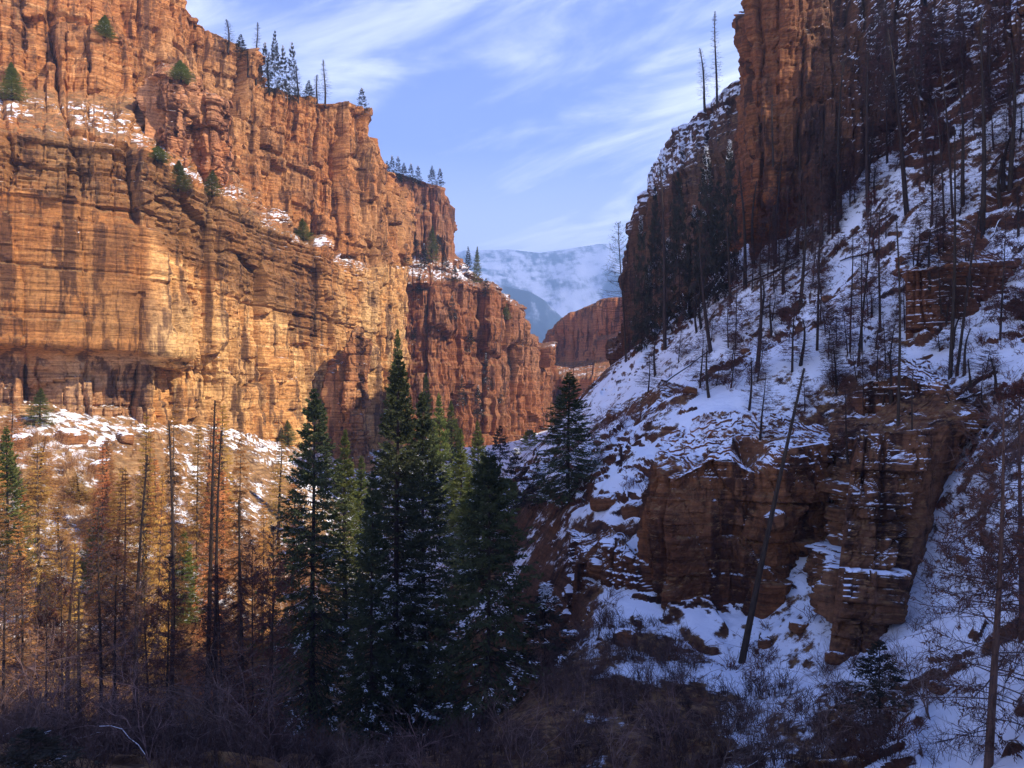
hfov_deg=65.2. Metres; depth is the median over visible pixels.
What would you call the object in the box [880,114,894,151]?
sapling
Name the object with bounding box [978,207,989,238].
sapling
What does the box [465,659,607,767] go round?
bare shrub
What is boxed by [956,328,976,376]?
sapling
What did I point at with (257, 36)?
rim tree
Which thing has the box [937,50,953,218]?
burnt tree
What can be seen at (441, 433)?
fir tree
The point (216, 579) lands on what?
dead tree
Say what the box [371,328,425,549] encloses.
fir tree
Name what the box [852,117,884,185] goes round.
dead tree
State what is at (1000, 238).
burnt tree
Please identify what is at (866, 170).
burnt tree
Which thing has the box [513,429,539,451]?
fir tree
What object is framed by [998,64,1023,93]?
sapling
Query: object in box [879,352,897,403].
sapling
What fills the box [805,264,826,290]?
sapling
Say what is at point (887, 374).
sapling
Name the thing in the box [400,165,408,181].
rim tree
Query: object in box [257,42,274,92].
rim tree
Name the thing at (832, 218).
sapling
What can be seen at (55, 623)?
dead tree
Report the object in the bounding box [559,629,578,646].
boulder
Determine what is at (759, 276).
fallen log
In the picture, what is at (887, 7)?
dead tree
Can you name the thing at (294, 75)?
rim tree
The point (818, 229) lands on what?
sapling
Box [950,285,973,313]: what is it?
sapling
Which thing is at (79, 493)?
conifer tree
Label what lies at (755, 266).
sapling
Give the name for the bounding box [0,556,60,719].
dead tree
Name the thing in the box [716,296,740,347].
sapling
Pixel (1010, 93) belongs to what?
sapling
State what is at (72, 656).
bare shrub
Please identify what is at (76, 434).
boulder
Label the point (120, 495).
conifer tree
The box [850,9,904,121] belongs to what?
burnt tree
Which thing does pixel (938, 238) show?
sapling
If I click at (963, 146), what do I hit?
burnt tree
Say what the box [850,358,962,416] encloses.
rock outcrop
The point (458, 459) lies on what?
fir tree
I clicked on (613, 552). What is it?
rock outcrop
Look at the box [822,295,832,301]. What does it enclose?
boulder
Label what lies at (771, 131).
burnt tree
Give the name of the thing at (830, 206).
sapling
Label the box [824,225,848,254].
sapling
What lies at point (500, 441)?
fir tree
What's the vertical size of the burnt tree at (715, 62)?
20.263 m
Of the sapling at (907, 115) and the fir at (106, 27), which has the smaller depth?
the sapling at (907, 115)
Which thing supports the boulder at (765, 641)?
on the canyon slope
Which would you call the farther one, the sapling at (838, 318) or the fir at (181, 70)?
the fir at (181, 70)
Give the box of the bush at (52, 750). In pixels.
[0,727,102,767]
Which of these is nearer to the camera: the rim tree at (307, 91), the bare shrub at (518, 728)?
the bare shrub at (518, 728)
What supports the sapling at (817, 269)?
on the canyon slope
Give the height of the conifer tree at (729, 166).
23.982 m
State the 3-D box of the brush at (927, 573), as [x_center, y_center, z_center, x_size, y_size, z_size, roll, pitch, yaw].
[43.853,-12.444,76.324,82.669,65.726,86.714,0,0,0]
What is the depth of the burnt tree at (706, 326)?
104.74 m
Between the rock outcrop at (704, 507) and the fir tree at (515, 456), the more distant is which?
the fir tree at (515, 456)
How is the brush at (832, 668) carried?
on the canyon slope
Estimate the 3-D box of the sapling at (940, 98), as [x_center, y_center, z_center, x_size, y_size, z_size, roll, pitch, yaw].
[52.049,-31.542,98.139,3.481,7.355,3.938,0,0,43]
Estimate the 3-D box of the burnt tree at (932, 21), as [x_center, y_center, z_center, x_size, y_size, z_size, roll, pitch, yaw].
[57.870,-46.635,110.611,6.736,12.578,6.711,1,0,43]
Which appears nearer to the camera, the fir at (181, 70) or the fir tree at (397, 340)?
the fir tree at (397, 340)
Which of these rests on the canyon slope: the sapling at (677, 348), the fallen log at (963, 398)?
the sapling at (677, 348)
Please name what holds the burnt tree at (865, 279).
on the canyon slope
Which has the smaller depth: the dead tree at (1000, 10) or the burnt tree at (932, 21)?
the dead tree at (1000, 10)
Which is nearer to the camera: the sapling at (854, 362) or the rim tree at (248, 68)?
the sapling at (854, 362)
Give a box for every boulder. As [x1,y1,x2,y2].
[0,433,34,450]
[55,428,88,444]
[88,459,110,473]
[115,432,134,444]
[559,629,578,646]
[586,557,601,578]
[589,493,616,511]
[613,628,637,646]
[620,499,642,519]
[683,386,697,393]
[740,348,749,353]
[757,638,771,648]
[762,509,788,531]
[788,619,808,634]
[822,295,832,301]
[824,651,845,664]
[927,680,949,694]
[955,551,970,562]
[979,463,997,473]
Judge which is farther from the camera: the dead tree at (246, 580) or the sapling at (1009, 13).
the sapling at (1009, 13)
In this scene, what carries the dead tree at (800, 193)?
on the canyon slope
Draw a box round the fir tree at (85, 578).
[69,509,113,603]
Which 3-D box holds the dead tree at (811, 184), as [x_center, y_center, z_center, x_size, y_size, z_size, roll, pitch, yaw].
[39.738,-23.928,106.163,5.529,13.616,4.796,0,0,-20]
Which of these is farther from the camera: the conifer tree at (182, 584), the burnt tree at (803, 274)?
the burnt tree at (803, 274)
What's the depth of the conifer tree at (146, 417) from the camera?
78.98 m
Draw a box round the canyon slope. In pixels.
[0,51,1023,767]
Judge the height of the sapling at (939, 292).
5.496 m
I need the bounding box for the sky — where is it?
[186,0,743,252]
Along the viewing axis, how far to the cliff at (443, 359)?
299.73 m
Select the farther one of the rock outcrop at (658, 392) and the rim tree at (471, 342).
the rim tree at (471, 342)
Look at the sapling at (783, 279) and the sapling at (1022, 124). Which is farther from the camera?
the sapling at (783, 279)
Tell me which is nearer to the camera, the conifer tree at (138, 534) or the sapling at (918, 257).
the sapling at (918, 257)
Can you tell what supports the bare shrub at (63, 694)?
on the canyon slope
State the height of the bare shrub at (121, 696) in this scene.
10.000 m
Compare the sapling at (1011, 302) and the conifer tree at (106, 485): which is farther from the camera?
the conifer tree at (106, 485)
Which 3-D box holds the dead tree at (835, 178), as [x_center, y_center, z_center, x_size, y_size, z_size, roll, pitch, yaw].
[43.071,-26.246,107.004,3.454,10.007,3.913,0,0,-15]
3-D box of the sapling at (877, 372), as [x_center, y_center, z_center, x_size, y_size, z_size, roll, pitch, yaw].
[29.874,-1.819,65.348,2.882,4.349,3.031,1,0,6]
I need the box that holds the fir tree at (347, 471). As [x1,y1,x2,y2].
[315,429,385,637]
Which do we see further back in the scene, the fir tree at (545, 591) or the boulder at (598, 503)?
the boulder at (598, 503)
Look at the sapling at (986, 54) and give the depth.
94.25 m
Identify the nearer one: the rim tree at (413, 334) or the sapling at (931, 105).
the sapling at (931, 105)
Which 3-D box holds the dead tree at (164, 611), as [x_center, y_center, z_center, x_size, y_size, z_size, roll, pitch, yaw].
[-20.293,16.656,47.360,4.876,13.432,5.493,0,0,-20]
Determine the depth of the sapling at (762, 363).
81.77 m
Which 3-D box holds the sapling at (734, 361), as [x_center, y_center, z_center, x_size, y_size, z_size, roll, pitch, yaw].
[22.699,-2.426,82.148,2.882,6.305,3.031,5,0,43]
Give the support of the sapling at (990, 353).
on the canyon slope
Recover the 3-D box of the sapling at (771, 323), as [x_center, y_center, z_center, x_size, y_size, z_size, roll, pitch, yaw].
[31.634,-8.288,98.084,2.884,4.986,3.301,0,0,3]
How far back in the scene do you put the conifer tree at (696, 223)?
122.08 m
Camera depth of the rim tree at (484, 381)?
299.42 m
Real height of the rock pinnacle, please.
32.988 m
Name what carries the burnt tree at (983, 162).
on the canyon slope
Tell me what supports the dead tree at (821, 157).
on the canyon slope
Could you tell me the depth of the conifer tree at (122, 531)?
73.90 m
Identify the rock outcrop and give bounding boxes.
[560,528,652,622]
[571,379,683,484]
[636,410,835,618]
[803,393,990,660]
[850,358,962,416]
[892,210,1021,339]
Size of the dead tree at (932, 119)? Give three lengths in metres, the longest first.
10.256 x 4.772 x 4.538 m
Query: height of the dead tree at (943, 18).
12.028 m
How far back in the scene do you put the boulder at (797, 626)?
52.75 m
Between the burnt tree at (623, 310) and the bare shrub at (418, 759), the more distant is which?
the burnt tree at (623, 310)
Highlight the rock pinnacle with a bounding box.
[321,325,376,473]
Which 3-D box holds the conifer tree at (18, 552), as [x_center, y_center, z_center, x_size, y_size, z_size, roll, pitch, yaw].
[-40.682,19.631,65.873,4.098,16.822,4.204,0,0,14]
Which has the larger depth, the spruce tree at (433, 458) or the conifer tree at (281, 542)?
the conifer tree at (281, 542)
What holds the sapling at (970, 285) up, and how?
on the canyon slope
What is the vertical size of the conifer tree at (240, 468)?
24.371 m
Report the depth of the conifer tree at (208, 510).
69.75 m
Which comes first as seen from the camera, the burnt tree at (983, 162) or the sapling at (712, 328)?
the burnt tree at (983, 162)
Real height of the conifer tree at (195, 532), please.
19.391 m
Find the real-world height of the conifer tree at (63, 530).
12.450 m
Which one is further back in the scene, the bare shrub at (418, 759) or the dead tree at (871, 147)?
the dead tree at (871, 147)
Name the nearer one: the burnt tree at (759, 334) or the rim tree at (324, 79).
the burnt tree at (759, 334)
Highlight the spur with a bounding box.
[605,80,740,365]
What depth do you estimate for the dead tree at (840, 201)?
105.69 m
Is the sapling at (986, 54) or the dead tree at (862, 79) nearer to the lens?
the sapling at (986, 54)
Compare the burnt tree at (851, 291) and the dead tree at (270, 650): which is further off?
the burnt tree at (851, 291)
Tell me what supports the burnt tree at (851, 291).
on the canyon slope
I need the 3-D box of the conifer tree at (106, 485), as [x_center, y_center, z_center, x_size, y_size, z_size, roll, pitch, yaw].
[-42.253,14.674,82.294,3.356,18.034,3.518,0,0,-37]
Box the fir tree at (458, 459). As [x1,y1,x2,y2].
[437,429,487,570]
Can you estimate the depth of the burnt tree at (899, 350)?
59.13 m
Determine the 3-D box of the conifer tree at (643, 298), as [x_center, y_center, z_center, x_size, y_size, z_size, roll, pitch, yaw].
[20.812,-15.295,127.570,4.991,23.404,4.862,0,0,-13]
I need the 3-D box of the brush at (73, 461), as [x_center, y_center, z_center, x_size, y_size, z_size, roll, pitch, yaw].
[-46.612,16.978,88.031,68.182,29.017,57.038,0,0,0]
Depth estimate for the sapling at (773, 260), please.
105.18 m
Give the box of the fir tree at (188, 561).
[158,528,206,626]
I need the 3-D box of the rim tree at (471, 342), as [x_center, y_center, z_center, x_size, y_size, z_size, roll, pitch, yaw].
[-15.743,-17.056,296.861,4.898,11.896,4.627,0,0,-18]
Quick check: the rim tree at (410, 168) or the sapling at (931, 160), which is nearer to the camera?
the sapling at (931, 160)
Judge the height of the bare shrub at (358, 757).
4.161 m
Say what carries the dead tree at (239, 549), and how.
on the canyon slope
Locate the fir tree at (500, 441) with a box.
[486,425,514,476]
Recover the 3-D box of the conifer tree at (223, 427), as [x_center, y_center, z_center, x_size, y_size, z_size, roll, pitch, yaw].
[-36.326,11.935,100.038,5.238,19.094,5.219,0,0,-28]
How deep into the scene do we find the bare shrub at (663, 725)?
39.94 m
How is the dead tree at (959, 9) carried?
on the cliff at (793, 54)
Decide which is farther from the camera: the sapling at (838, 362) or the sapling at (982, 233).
the sapling at (982, 233)
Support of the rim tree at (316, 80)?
on the cliff at (134, 285)
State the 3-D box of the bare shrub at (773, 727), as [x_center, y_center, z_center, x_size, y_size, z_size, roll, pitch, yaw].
[12.144,15.193,37.373,5.466,5.942,6.331,0,0,-23]
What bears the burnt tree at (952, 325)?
on the rock outcrop at (926, 382)
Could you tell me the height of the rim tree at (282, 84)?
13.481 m
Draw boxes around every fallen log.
[639,351,707,401]
[727,262,795,291]
[742,343,770,370]
[840,248,877,260]
[944,384,980,403]
[989,202,1012,238]
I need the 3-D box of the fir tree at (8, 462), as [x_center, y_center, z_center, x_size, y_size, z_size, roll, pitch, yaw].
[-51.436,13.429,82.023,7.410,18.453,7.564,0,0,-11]
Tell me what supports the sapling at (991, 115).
on the canyon slope
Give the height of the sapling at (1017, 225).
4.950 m
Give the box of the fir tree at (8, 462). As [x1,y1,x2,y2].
[0,426,46,601]
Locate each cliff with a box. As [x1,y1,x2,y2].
[0,0,416,450]
[395,175,558,446]
[542,297,622,420]
[730,0,1023,256]
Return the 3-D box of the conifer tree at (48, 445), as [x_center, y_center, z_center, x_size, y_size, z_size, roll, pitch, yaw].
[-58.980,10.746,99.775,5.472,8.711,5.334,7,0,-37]
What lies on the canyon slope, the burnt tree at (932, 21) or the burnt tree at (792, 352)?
the burnt tree at (792, 352)
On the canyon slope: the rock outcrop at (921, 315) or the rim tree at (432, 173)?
the rock outcrop at (921, 315)
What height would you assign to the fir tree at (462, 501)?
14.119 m
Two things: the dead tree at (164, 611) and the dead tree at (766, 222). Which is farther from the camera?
the dead tree at (766, 222)
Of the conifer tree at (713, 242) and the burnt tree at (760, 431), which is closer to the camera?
the burnt tree at (760, 431)
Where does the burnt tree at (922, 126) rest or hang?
on the canyon slope
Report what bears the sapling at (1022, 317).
on the canyon slope
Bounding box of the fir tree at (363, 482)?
[335,455,379,601]
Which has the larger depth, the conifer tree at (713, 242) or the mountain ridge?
the mountain ridge
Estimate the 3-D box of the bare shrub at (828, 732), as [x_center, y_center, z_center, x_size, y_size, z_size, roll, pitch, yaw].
[14.867,14.523,35.218,5.368,6.112,6.360,0,0,-43]
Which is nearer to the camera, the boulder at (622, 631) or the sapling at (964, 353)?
the boulder at (622, 631)
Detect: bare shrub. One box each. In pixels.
[0,609,156,741]
[0,637,113,757]
[2,618,177,747]
[31,600,185,747]
[47,639,210,763]
[98,640,264,754]
[139,622,295,766]
[181,622,332,758]
[298,717,408,767]
[354,693,480,767]
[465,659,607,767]
[470,622,628,762]
[555,684,661,767]
[595,664,717,767]
[683,692,802,767]
[698,655,841,765]
[761,650,927,759]
[874,612,980,719]
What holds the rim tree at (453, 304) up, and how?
on the cliff at (443, 359)
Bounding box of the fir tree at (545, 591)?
[502,581,578,689]
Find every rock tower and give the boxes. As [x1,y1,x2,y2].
[136,62,201,167]
[189,89,236,188]
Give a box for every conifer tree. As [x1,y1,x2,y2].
[0,403,30,473]
[0,461,16,604]
[0,520,41,708]
[1,487,45,568]
[8,440,68,630]
[20,436,59,502]
[41,501,81,621]
[60,541,92,716]
[61,473,96,504]
[74,494,100,573]
[80,493,117,532]
[84,439,119,542]
[85,439,114,611]
[87,441,123,567]
[90,466,136,606]
[97,490,134,598]
[102,470,143,674]
[126,412,160,629]
[133,429,162,578]
[138,473,170,715]
[141,455,176,588]
[143,405,196,697]
[179,427,213,610]
[183,415,228,702]
[190,415,218,540]
[195,476,237,542]
[201,404,241,544]
[201,470,237,584]
[218,438,262,692]
[245,501,277,648]
[257,439,293,556]
[274,472,317,592]
[626,214,657,352]
[635,269,659,343]
[643,186,666,331]
[650,238,686,333]
[665,171,695,325]
[674,205,710,317]
[688,147,725,317]
[701,181,733,307]
[709,140,742,300]
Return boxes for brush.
[0,413,341,748]
[0,595,908,767]
[549,95,1023,767]
[754,482,1023,767]
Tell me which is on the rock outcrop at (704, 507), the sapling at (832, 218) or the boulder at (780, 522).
the boulder at (780, 522)
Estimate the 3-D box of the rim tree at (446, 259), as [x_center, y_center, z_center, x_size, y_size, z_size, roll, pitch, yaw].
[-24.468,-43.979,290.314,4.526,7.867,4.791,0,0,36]
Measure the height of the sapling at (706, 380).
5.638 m
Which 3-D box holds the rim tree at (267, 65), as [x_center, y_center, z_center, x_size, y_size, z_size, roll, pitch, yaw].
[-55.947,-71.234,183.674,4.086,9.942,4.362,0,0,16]
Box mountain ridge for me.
[455,244,626,317]
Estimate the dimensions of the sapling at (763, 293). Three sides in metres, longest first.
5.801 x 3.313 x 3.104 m
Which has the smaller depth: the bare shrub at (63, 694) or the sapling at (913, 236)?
the bare shrub at (63, 694)
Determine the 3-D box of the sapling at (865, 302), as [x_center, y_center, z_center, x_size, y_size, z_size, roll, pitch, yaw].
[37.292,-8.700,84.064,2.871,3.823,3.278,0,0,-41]
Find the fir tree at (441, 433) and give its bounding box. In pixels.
[419,393,458,552]
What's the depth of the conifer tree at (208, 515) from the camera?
102.22 m
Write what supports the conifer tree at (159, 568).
on the canyon slope
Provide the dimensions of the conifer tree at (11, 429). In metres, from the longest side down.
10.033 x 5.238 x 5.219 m
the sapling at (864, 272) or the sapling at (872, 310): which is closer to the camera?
the sapling at (872, 310)
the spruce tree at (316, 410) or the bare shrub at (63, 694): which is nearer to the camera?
the bare shrub at (63, 694)
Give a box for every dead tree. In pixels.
[0,544,44,714]
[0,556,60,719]
[1,571,75,732]
[37,536,97,729]
[51,559,85,724]
[53,506,143,739]
[64,590,97,728]
[77,540,153,732]
[104,569,191,745]
[118,455,155,725]
[125,554,209,751]
[152,420,195,733]
[161,585,244,742]
[185,563,257,743]
[188,400,230,715]
[197,430,229,713]
[208,527,297,744]
[226,500,260,751]
[226,522,309,752]
[257,590,291,731]
[741,181,761,267]
[749,182,789,279]
[752,217,770,274]
[769,211,791,270]
[773,177,801,260]
[781,169,816,254]
[788,140,809,256]
[792,152,831,249]
[804,118,850,234]
[807,131,834,245]
[823,152,846,215]
[828,111,854,220]
[842,139,863,202]
[842,142,863,205]
[848,42,884,114]
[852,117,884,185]
[858,121,888,186]
[860,0,888,59]
[863,73,910,163]
[864,2,911,102]
[885,394,1023,767]
[897,6,945,110]
[910,10,942,84]
[917,101,951,185]
[920,378,1023,641]
[928,1,960,87]
[943,0,979,79]
[944,23,976,98]
[983,0,1015,68]
[990,96,1023,153]
[996,38,1023,100]
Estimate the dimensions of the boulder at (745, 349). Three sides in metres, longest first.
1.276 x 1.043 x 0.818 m
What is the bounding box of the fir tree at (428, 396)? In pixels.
[413,373,437,493]
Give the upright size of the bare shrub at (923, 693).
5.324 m
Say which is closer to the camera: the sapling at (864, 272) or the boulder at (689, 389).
the boulder at (689, 389)
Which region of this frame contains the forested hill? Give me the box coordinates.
[483,280,561,342]
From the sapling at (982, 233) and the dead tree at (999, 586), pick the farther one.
the sapling at (982, 233)
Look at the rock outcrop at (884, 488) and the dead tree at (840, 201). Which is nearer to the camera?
the rock outcrop at (884, 488)
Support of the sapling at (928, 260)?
on the canyon slope
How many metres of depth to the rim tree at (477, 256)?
306.33 m
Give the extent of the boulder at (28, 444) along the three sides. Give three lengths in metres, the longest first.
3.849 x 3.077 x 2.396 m
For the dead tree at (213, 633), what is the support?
on the canyon slope
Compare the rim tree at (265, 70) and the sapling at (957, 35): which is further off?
the rim tree at (265, 70)
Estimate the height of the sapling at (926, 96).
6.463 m
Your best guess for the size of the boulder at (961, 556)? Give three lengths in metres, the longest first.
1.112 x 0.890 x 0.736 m
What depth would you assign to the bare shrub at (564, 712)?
41.06 m
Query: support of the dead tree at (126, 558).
on the canyon slope
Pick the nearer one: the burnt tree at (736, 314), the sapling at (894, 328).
the sapling at (894, 328)
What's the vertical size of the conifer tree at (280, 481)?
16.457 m
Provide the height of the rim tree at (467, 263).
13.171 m
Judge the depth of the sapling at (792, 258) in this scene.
106.63 m
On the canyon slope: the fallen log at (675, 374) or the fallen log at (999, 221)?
the fallen log at (999, 221)
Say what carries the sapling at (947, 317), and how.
on the canyon slope
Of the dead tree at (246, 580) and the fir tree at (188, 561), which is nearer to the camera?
the dead tree at (246, 580)
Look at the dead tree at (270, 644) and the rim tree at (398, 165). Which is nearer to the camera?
the dead tree at (270, 644)
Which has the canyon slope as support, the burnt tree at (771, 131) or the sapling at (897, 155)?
the sapling at (897, 155)
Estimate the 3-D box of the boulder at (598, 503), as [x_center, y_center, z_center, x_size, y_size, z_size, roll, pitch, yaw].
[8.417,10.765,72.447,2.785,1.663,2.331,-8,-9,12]
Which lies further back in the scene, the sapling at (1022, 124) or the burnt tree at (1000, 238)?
the sapling at (1022, 124)
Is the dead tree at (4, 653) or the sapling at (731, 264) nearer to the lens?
the dead tree at (4, 653)
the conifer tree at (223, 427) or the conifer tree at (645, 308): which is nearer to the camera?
the conifer tree at (223, 427)
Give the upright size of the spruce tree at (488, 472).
20.012 m
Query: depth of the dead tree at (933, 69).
109.98 m
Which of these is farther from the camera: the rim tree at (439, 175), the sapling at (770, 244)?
the rim tree at (439, 175)
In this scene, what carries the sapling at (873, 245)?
on the canyon slope
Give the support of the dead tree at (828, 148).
on the canyon slope
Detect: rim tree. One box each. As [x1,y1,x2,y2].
[221,19,234,53]
[234,34,248,60]
[242,49,251,76]
[252,22,263,84]
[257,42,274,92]
[263,52,273,94]
[266,31,283,94]
[275,45,290,100]
[283,42,301,100]
[291,65,304,103]
[302,80,317,106]
[312,75,322,107]
[320,60,331,107]
[356,88,369,114]
[388,155,397,174]
[393,156,403,180]
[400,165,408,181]
[406,163,415,182]
[408,317,417,344]
[412,274,424,299]
[413,166,422,183]
[413,234,419,251]
[417,243,429,268]
[427,167,436,184]
[431,234,443,250]
[434,168,445,184]
[440,252,449,271]
[448,296,458,319]
[449,265,460,281]
[456,375,467,405]
[463,248,473,278]
[465,324,476,351]
[471,246,482,282]
[472,387,484,419]
[480,278,491,296]
[482,355,491,390]
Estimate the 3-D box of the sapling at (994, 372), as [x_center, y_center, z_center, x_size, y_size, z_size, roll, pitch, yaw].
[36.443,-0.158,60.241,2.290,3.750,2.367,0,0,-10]
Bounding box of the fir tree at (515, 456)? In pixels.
[490,448,533,511]
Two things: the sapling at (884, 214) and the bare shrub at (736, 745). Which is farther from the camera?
the sapling at (884, 214)
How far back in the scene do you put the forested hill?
2020.79 m
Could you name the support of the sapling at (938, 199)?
on the canyon slope
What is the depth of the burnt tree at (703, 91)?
174.07 m
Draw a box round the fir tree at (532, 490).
[511,471,548,508]
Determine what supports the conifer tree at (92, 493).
on the canyon slope
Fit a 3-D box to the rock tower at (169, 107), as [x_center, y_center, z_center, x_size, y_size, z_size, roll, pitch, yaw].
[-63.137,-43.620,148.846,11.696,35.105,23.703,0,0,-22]
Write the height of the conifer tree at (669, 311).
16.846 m
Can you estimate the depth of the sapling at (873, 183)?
102.62 m
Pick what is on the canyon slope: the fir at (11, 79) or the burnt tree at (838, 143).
the burnt tree at (838, 143)
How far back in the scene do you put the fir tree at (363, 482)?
97.67 m
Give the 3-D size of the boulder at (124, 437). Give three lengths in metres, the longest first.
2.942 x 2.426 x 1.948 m
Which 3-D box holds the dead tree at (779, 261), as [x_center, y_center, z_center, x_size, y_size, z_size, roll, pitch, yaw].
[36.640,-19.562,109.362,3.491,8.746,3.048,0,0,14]
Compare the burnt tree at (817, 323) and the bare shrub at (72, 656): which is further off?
the burnt tree at (817, 323)
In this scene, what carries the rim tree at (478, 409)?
on the cliff at (443, 359)
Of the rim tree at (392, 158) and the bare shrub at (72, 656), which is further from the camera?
the rim tree at (392, 158)
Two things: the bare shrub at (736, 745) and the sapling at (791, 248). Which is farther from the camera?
the sapling at (791, 248)
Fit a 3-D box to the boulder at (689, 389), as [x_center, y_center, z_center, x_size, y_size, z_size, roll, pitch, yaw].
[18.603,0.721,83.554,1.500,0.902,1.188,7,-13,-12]
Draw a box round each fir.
[0,62,30,101]
[20,388,61,424]
[94,15,117,41]
[148,146,171,162]
[165,160,193,191]
[166,60,197,84]
[202,170,224,197]
[279,420,300,444]
[294,218,313,240]
[425,225,441,262]
[502,301,510,320]
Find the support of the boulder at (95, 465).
on the canyon slope
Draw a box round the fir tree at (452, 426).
[427,401,467,526]
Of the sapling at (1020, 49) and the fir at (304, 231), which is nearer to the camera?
the sapling at (1020, 49)
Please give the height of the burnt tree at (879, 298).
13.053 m
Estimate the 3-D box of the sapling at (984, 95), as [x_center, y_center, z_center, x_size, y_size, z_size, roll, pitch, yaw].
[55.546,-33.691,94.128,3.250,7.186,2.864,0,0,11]
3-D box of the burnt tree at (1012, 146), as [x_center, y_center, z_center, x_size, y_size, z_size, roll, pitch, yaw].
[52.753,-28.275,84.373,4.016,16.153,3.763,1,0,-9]
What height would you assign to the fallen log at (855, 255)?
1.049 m
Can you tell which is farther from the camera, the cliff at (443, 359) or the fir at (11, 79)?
the cliff at (443, 359)
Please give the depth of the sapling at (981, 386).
59.47 m
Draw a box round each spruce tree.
[246,388,369,745]
[324,352,461,752]
[329,471,409,760]
[375,393,475,729]
[409,451,560,738]
[522,372,606,507]
[824,640,918,733]
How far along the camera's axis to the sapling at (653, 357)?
113.27 m
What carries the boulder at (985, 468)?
on the canyon slope
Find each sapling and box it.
[650,335,660,375]
[667,307,694,362]
[688,294,700,333]
[689,287,703,329]
[695,345,720,397]
[701,357,728,385]
[708,316,718,340]
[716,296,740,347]
[720,330,744,387]
[722,230,747,283]
[722,331,744,369]
[739,357,761,410]
[742,240,766,290]
[746,340,772,382]
[748,278,768,313]
[760,240,783,293]
[763,230,777,261]
[763,287,782,319]
[764,296,776,336]
[770,252,796,293]
[771,279,795,322]
[780,241,802,271]
[781,247,801,268]
[788,370,820,410]
[791,319,812,365]
[794,223,834,280]
[805,247,831,293]
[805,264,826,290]
[807,278,836,321]
[812,178,848,235]
[812,300,834,331]
[814,307,843,357]
[815,340,850,382]
[818,177,853,239]
[818,335,849,393]
[820,310,856,346]
[821,351,850,387]
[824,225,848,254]
[824,296,862,354]
[837,292,858,315]
[838,345,874,381]
[841,349,877,406]
[850,250,880,288]
[854,284,877,314]
[860,335,893,386]
[864,291,876,317]
[865,311,906,368]
[866,226,881,258]
[868,369,894,404]
[869,166,882,199]
[869,324,881,349]
[873,190,902,238]
[877,309,908,357]
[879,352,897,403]
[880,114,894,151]
[886,137,908,171]
[897,212,939,265]
[899,71,927,122]
[900,71,920,116]
[902,219,934,266]
[907,155,950,226]
[919,229,942,290]
[920,98,943,135]
[920,205,953,253]
[921,97,950,150]
[921,255,956,313]
[921,327,957,351]
[922,70,941,115]
[922,192,952,228]
[929,283,963,324]
[930,217,961,250]
[933,119,950,151]
[934,11,974,77]
[938,312,965,347]
[944,249,967,281]
[949,185,972,215]
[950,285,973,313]
[956,220,990,280]
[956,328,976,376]
[957,69,992,132]
[959,253,982,297]
[961,247,975,285]
[961,364,1004,416]
[962,359,977,397]
[968,29,999,81]
[969,68,995,125]
[969,345,1009,373]
[974,52,1001,108]
[975,98,1008,150]
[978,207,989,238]
[985,357,1005,403]
[986,155,1011,208]
[987,128,1022,192]
[996,0,1018,25]
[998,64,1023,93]
[999,31,1023,90]
[1000,82,1023,125]
[1000,286,1023,313]
[1009,291,1023,320]
[1010,190,1023,236]
[1016,104,1023,141]
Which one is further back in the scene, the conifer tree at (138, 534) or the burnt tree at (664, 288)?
the burnt tree at (664, 288)
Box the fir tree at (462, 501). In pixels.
[442,470,494,589]
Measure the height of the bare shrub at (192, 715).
8.000 m
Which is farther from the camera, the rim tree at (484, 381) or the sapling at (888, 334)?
the rim tree at (484, 381)
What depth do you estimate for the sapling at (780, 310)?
98.81 m
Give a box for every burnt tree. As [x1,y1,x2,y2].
[595,221,651,361]
[634,352,661,392]
[649,160,676,349]
[681,330,718,387]
[682,245,700,311]
[689,235,718,352]
[695,48,710,112]
[708,13,723,107]
[713,215,740,301]
[717,268,753,345]
[733,171,759,289]
[738,368,804,662]
[741,373,784,440]
[746,262,774,371]
[761,95,785,247]
[772,291,817,372]
[792,197,812,310]
[793,178,845,350]
[824,379,867,464]
[826,61,853,233]
[837,189,890,366]
[847,235,854,352]
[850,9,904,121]
[853,48,884,212]
[859,252,866,351]
[871,206,889,332]
[883,29,920,215]
[886,261,907,329]
[894,222,906,425]
[906,370,916,429]
[907,56,936,182]
[908,1,951,91]
[932,130,973,379]
[933,92,945,231]
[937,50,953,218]
[946,70,976,206]
[955,207,981,375]
[962,7,1018,120]
[962,15,1002,234]
[968,210,1023,339]
[990,40,1023,191]
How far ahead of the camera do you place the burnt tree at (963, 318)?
66.55 m
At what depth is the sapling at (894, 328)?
70.64 m
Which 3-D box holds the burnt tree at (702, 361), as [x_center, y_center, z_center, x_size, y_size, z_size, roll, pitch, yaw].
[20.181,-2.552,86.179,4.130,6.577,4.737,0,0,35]
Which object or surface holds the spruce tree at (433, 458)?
on the canyon slope
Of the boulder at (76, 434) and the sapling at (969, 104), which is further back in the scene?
the boulder at (76, 434)
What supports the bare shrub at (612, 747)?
on the canyon slope
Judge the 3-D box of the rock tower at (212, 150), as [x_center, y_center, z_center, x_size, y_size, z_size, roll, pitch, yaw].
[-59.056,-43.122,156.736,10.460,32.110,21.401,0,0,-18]
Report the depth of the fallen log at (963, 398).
61.11 m
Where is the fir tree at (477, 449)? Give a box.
[458,420,495,523]
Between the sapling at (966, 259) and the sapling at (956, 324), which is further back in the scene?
the sapling at (966, 259)
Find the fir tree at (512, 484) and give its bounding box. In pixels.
[491,476,525,518]
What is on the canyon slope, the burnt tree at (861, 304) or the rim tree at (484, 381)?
the burnt tree at (861, 304)

